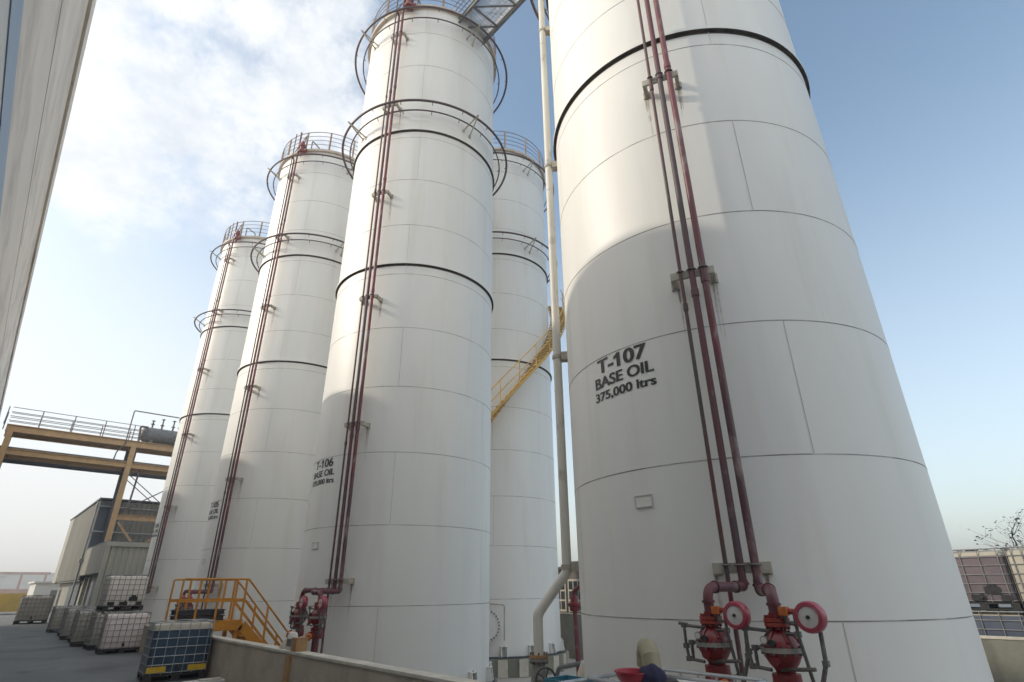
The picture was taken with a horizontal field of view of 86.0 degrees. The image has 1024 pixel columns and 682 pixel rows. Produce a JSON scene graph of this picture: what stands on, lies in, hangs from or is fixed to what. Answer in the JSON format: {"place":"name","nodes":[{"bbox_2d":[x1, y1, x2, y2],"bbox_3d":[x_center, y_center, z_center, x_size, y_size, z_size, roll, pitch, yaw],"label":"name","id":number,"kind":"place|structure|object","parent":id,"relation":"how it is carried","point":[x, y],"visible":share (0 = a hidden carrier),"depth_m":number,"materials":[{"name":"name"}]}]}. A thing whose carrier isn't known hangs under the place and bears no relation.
{"place":"outdoors","nodes":[
{"label":"outdoors","id":0,"kind":"place"},
{"bbox_2d":[27,581,59,611],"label":"warehouse","id":1,"kind":"structure","parent":0,"point":[43,588],"depth_m":53.57,"materials":[{"name":"grey metal"}]},
{"bbox_2d":[50,590,57,611],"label":"door","id":2,"kind":"structure","parent":1,"relation":"in","point":[53,592],"depth_m":53.68,"materials":[{"name":"grey metal"}]},
{"bbox_2d":[0,0,96,414],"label":"warehouse","id":3,"kind":"structure","parent":0,"point":[43,43],"depth_m":9.17,"materials":[{"name":"metal"}]},
{"bbox_2d":[182,677,224,681],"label":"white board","id":4,"kind":"object","parent":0,"point":[216,679],"visible":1,"depth_m":11.40,"materials":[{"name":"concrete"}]},
{"bbox_2d":[279,639,286,648],"bbox_3d":[-4.182,5.598,10.166,0.193,0.152,0.448,20,-31,-38],"label":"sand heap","id":5,"kind":"object","parent":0,"point":[283,645],"visible":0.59,"depth_m":10.10,"materials":[{"name":"sand"}]},
{"bbox_2d":[0,604,1010,681],"bbox_3d":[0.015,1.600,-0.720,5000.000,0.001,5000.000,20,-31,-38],"label":"ground","id":6,"kind":"structure","parent":0,"point":[33,653],"depth_m":15.60,"materials":[{"name":"concrete"}]},
{"bbox_2d":[0,576,6,588],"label":"distant hall","id":7,"kind":"structure","parent":6,"relation":"on","point":[2,578],"depth_m":101.92,"materials":[{"name":"white metal"}]},
{"bbox_2d":[0,593,26,611],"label":"yellow skip","id":8,"kind":"object","parent":6,"relation":"on","point":[9,602],"visible":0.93,"depth_m":49.38,"materials":[{"name":"yellow metal"}]},
{"bbox_2d":[0,572,50,594],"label":"loading frame","id":9,"kind":"object","parent":6,"relation":"on","point":[17,589],"visible":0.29,"depth_m":85.18,"materials":[{"name":"metal"}]},
{"bbox_2d":[0,573,54,588],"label":"distant hall","id":10,"kind":"structure","parent":6,"relation":"on","point":[10,581],"depth_m":131.98,"materials":[{"name":"white metal"}]},
{"bbox_2d":[12,595,54,624],"bbox_3d":[-29.859,16.768,34.340,1.581,1.610,1.308,15,-29,-31],"label":"bulk tote","id":11,"kind":"object","parent":6,"relation":"on","point":[31,609],"visible":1,"depth_m":33.93,"materials":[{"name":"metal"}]},
{"bbox_2d":[46,589,61,628],"bbox_3d":[-24.658,14.444,29.633,0.250,1.900,0.250,20,-31,-38],"label":"bollard pole","id":12,"kind":"object","parent":6,"relation":"on","point":[58,596],"visible":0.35,"depth_m":29.82,"materials":[{"name":"grey metal"}]},
{"bbox_2d":[46,605,85,632],"bbox_3d":[-21.936,13.662,27.037,1.216,1.150,1.046,22,-33,-40],"label":"bulk tote","id":13,"kind":"object","parent":6,"relation":"on","point":[54,622],"visible":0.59,"depth_m":26.54,"materials":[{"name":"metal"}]},
{"bbox_2d":[57,607,95,636],"bbox_3d":[-19.326,12.508,24.526,1.216,1.150,1.046,21,-32,-39],"label":"bulk tote","id":14,"kind":"object","parent":6,"relation":"on","point":[61,623],"visible":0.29,"depth_m":24.28,"materials":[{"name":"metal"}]},
{"bbox_2d":[59,608,95,639],"bbox_3d":[-17.970,11.784,22.944,1.216,1.150,1.046,19,-30,-36],"label":"bulk tote","id":15,"kind":"object","parent":6,"relation":"on","point":[67,624],"visible":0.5,"depth_m":22.40,"materials":[{"name":"plastic"}]},
{"bbox_2d":[69,610,95,646],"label":"bulk tote","id":16,"kind":"object","parent":6,"relation":"on","point":[81,626],"visible":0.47,"depth_m":19.67,"materials":[{"name":"plastic"}]},
{"bbox_2d":[67,608,112,642],"bbox_3d":[-16.427,11.127,21.517,1.216,1.150,1.046,22,-33,-40],"label":"bulk tote","id":17,"kind":"object","parent":6,"relation":"on","point":[72,626],"visible":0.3,"depth_m":21.27,"materials":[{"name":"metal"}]},
{"bbox_2d":[0,406,179,542],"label":"pipe rack","id":18,"kind":"object","parent":6,"relation":"on","point":[126,467],"visible":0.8,"depth_m":36.29,"materials":[{"name":"yellow metal"}]},
{"bbox_2d":[140,419,179,445],"bbox_3d":[-24.923,6.747,39.848,3.500,2.075,1.040,20,-31,-38],"label":"process vessel","id":19,"kind":"object","parent":18,"relation":"on","point":[160,436],"visible":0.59,"depth_m":39.15,"materials":[{"name":"grey metal"}]},
{"bbox_2d":[50,497,159,615],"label":"grey shed","id":20,"kind":"structure","parent":6,"relation":"on","point":[86,528],"depth_m":38.20,"materials":[{"name":"metal"}]},
{"bbox_2d":[64,584,72,605],"bbox_3d":[-32.039,18.767,39.578,0.100,2.300,2.000,20,-31,-38],"label":"door","id":21,"kind":"structure","parent":20,"relation":"in","point":[71,585],"depth_m":39.69,"materials":[{"name":"metal"}]},
{"bbox_2d":[70,583,81,605],"bbox_3d":[-29.703,17.680,37.209,0.100,2.300,2.000,20,-31,-38],"label":"door","id":22,"kind":"structure","parent":20,"relation":"in","point":[77,588],"depth_m":37.07,"materials":[{"name":"metal"}]},
{"bbox_2d":[82,610,137,650],"bbox_3d":[-13.854,9.960,18.975,1.216,1.150,1.046,21,-32,-39],"label":"bulk tote","id":23,"kind":"object","parent":6,"relation":"on","point":[93,631],"visible":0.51,"depth_m":18.48,"materials":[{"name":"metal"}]},
{"bbox_2d":[96,574,149,610],"bbox_3d":[-13.788,8.925,19.515,1.046,1.150,1.212,-22,-32,39],"label":"bulk tote","id":24,"kind":"object","parent":23,"relation":"on","point":[120,592],"visible":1,"depth_m":19.20,"materials":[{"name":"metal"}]},
{"bbox_2d":[77,541,149,607],"bbox_3d":[-22.194,15.271,34.416,7.600,4.375,8.500,20,-31,-38],"label":"shed annex","id":25,"kind":"object","parent":6,"relation":"on","point":[101,561],"visible":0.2,"depth_m":30.68,"materials":[{"name":"metal"}]},
{"bbox_2d":[88,578,96,606],"bbox_3d":[-24.284,15.077,31.779,0.100,2.500,1.500,20,-31,-38],"label":"door","id":26,"kind":"structure","parent":25,"relation":"in","point":[96,578],"depth_m":32.25,"materials":[{"name":"metal"}]},
{"bbox_2d":[95,611,151,654],"bbox_3d":[-12.501,9.373,17.697,1.212,1.150,1.046,18,-30,-35],"label":"bulk tote","id":27,"kind":"object","parent":6,"relation":"on","point":[120,632],"visible":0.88,"depth_m":17.36,"materials":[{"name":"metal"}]},
{"bbox_2d":[136,619,215,681],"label":"bulk tote","id":28,"kind":"object","parent":6,"relation":"on","point":[175,651],"visible":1,"depth_m":12.04,"materials":[{"name":"blue plastic"}]},
{"bbox_2d":[169,609,225,621],"bbox_3d":[-8.313,7.238,14.514,1.150,0.262,0.780,20,-31,-38],"label":"pallet stack","id":29,"kind":"object","parent":28,"relation":"on","point":[183,614],"visible":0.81,"depth_m":14.32,"materials":[{"name":"plastic"}]},
{"bbox_2d":[560,667,766,681],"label":"bulk tote","id":30,"kind":"object","parent":6,"relation":"on","point":[670,678],"visible":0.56,"depth_m":4.10,"materials":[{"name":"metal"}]},
{"bbox_2d":[614,668,643,681],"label":"plastic bowl","id":31,"kind":"object","parent":30,"relation":"on","point":[628,674],"visible":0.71,"depth_m":3.72,"materials":[{"name":"red plastic"}]},
{"bbox_2d":[636,638,661,668],"bbox_3d":[1.059,2.456,4.265,0.190,0.254,0.383,0,-24,0],"label":"duct elbow","id":32,"kind":"object","parent":30,"relation":"on","point":[647,652],"visible":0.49,"depth_m":4.20,"materials":[{"name":"beige metal"}]},
{"bbox_2d":[638,663,666,681],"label":"cloth bundle","id":33,"kind":"object","parent":30,"relation":"on","point":[652,672],"visible":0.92,"depth_m":3.68,"materials":[{"name":"blue fabric"}]},
{"bbox_2d":[966,509,1023,549],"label":"bare tree","id":34,"kind":"object","parent":6,"relation":"on","point":[1012,534],"visible":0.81,"depth_m":16.20,"materials":[{"name":"brown plant"}]},
{"bbox_2d":[972,610,1023,636],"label":"bulk tote","id":35,"kind":"object","parent":6,"relation":"on","point":[1010,623],"visible":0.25,"depth_m":11.45,"materials":[{"name":"plastic"}]},
{"bbox_2d":[952,548,1023,610],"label":"bulk tote","id":36,"kind":"object","parent":35,"relation":"on","point":[987,579],"visible":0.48,"depth_m":11.77,"materials":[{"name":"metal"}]},
{"bbox_2d":[0,0,1023,572],"label":"sky","id":37,"kind":"structure","parent":0,"point":[182,110],"materials":[{"name":"blue"}]},
{"bbox_2d":[498,658,581,681],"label":"bund floor","id":38,"kind":"structure","parent":0,"point":[570,671],"depth_m":18.04,"materials":[{"name":"grey concrete"}]},
{"bbox_2d":[169,595,185,619],"bbox_3d":[-11.196,9.967,18.090,0.392,2.921,0.760,8,-25,-18],"label":"deluge valve","id":39,"kind":"object","parent":38,"relation":"on","point":[183,597],"visible":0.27,"depth_m":18.47,"materials":[{"name":"red metal"}]},
{"bbox_2d":[181,595,193,608],"bbox_3d":[-10.662,9.719,17.549,0.392,2.921,0.760,8,-25,-18],"label":"deluge valve","id":40,"kind":"object","parent":38,"relation":"on","point":[190,605],"visible":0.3,"depth_m":17.98,"materials":[{"name":"red metal"}]},
{"bbox_2d":[136,221,269,621],"bbox_3d":[-16.131,4.246,31.468,6.155,23.673,6.499,-8,-25,17],"label":"storage tank","id":41,"kind":"object","parent":38,"relation":"on","point":[176,542],"visible":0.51,"depth_m":28.86,"materials":[{"name":"metal"}]},
{"bbox_2d":[163,578,287,645],"bbox_3d":[-7.463,8.022,14.814,3.533,2.964,1.050,20,-31,-38],"label":"crossover stair","id":42,"kind":"object","parent":38,"relation":"on","point":[237,629],"visible":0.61,"depth_m":14.70,"materials":[{"name":"yellow metal"}]},
{"bbox_2d":[182,132,357,645],"bbox_3d":[-9.674,1.206,24.845,6.155,23.673,6.609,-8,-25,17],"label":"storage tank","id":43,"kind":"object","parent":38,"relation":"on","point":[255,529],"visible":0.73,"depth_m":22.08,"materials":[{"name":"metal"}]},
{"bbox_2d":[286,596,308,637],"bbox_3d":[-4.559,6.858,11.317,0.392,2.921,0.760,8,-25,-18],"label":"deluge valve","id":44,"kind":"object","parent":38,"relation":"on","point":[299,614],"visible":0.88,"depth_m":11.69,"materials":[{"name":"red metal"}]},
{"bbox_2d":[133,624,483,681],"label":"bund wall","id":45,"kind":"structure","parent":38,"relation":"on","point":[233,660],"depth_m":9.48,"materials":[{"name":"concrete"}]},
{"bbox_2d":[286,620,297,649],"bbox_3d":[-3.978,5.341,9.989,0.186,0.473,0.244,4,-25,-11],"label":"grey canister","id":46,"kind":"object","parent":45,"relation":"on","point":[293,633],"visible":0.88,"depth_m":9.90,"materials":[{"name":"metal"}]},
{"bbox_2d":[290,637,308,651],"bbox_3d":[-3.751,5.347,9.686,0.220,0.211,0.240,20,-31,-38],"label":"wall box","id":47,"kind":"object","parent":45,"relation":"on","point":[298,644],"visible":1,"depth_m":9.62,"materials":[{"name":"beige cardboard"}]},
{"bbox_2d":[305,596,327,652],"bbox_3d":[-3.931,6.566,10.681,0.392,2.921,0.760,8,-25,-18],"label":"deluge valve","id":48,"kind":"object","parent":38,"relation":"on","point":[317,617],"visible":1,"depth_m":11.01,"materials":[{"name":"red metal"}]},
{"bbox_2d":[291,0,507,681],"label":"storage tank","id":49,"kind":"object","parent":38,"relation":"on","point":[394,567],"visible":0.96,"depth_m":14.97,"materials":[{"name":"metal"}]},
{"bbox_2d":[489,131,568,678],"bbox_3d":[-0.767,1.221,25.058,6.155,23.673,6.155,-10,-26,20],"label":"storage tank","id":50,"kind":"object","parent":38,"relation":"on","point":[523,557],"visible":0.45,"depth_m":21.68,"materials":[{"name":"metal"}]},
{"bbox_2d":[491,289,564,422],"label":"staircase","id":51,"kind":"structure","parent":50,"relation":"attached to","point":[545,351],"depth_m":22.41,"materials":[{"name":"yellow metal"}]},
{"bbox_2d":[531,662,555,681],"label":"gate valve","id":52,"kind":"object","parent":38,"relation":"on","point":[539,673],"visible":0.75,"depth_m":7.83,"materials":[{"name":"metal"}]},
{"bbox_2d":[543,675,593,681],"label":"plastic crate","id":53,"kind":"object","parent":38,"relation":"on","point":[559,678],"visible":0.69,"depth_m":7.20,"materials":[{"name":"teal plastic"}]},
{"bbox_2d":[560,612,583,659],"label":"bund wall","id":54,"kind":"structure","parent":38,"relation":"on","point":[567,628],"depth_m":22.91,"materials":[{"name":"grey concrete"}]},
{"bbox_2d":[568,584,580,673],"bbox_3d":[1.997,8.762,16.465,0.400,2.814,0.631,20,-31,-38],"label":"fire riser","id":55,"kind":"object","parent":38,"relation":"on","point":[574,604],"visible":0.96,"depth_m":16.67,"materials":[{"name":"metal"}]},
{"bbox_2d":[678,601,751,681],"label":"deluge valve","id":56,"kind":"object","parent":38,"relation":"on","point":[713,642],"visible":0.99,"depth_m":5.00,"materials":[{"name":"red metal"}]},
{"bbox_2d":[530,0,993,681],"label":"storage tank","id":57,"kind":"object","parent":38,"relation":"on","point":[742,428],"visible":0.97,"depth_m":7.24,"materials":[{"name":"metal"}]},
{"bbox_2d":[454,0,525,43],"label":"walkway bridge","id":58,"kind":"structure","parent":57,"relation":"attached to","point":[504,16],"depth_m":20.52,"materials":[{"name":"grey metal"}]},
{"bbox_2d":[529,0,578,664],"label":"downpipe","id":59,"kind":"object","parent":57,"relation":"attached to","point":[568,565],"visible":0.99,"depth_m":9.66,"materials":[{"name":"metal"}]},
{"bbox_2d":[742,601,830,681],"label":"deluge valve","id":60,"kind":"object","parent":38,"relation":"on","point":[782,648],"visible":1,"depth_m":4.57,"materials":[{"name":"red metal"}]},
{"bbox_2d":[980,635,1023,681],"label":"bund wall","id":61,"kind":"structure","parent":38,"relation":"on","point":[1005,656],"depth_m":10.94,"materials":[{"name":"beige concrete"}]},
{"bbox_2d":[558,567,580,612],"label":"brown shed","id":62,"kind":"structure","parent":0,"point":[565,591],"depth_m":24.38,"materials":[{"name":"metal"}]},
{"bbox_2d":[559,583,566,611],"bbox_3d":[2.109,11.452,24.745,0.072,1.300,0.900,20,-31,-38],"label":"window frame","id":63,"kind":"structure","parent":62,"relation":"in","point":[562,593],"depth_m":24.48,"materials":[{"name":"white metal"}]},
{"bbox_2d":[568,579,580,611],"bbox_3d":[2.809,11.126,24.034,0.072,1.300,0.900,20,-31,-38],"label":"window frame","id":64,"kind":"structure","parent":62,"relation":"in","point":[572,583],"depth_m":24.23,"materials":[{"name":"white metal"}]},
{"bbox_2d":[555,660,583,676],"bbox_3d":[1.111,6.323,9.477,0.730,1.539,1.275,20,-31,-38],"label":"pipe","id":65,"kind":"object","parent":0,"point":[580,665],"visible":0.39,"depth_m":9.80,"materials":[{"name":"metal"}]},
{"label":"bulk tote","id":66,"kind":"object","parent":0,"visible":0},
{"bbox_2d":[1002,546,1023,607],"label":"bulk tote","id":67,"kind":"object","parent":66,"relation":"on","point":[1014,555],"visible":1,"depth_m":11.47,"materials":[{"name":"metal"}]}
]}

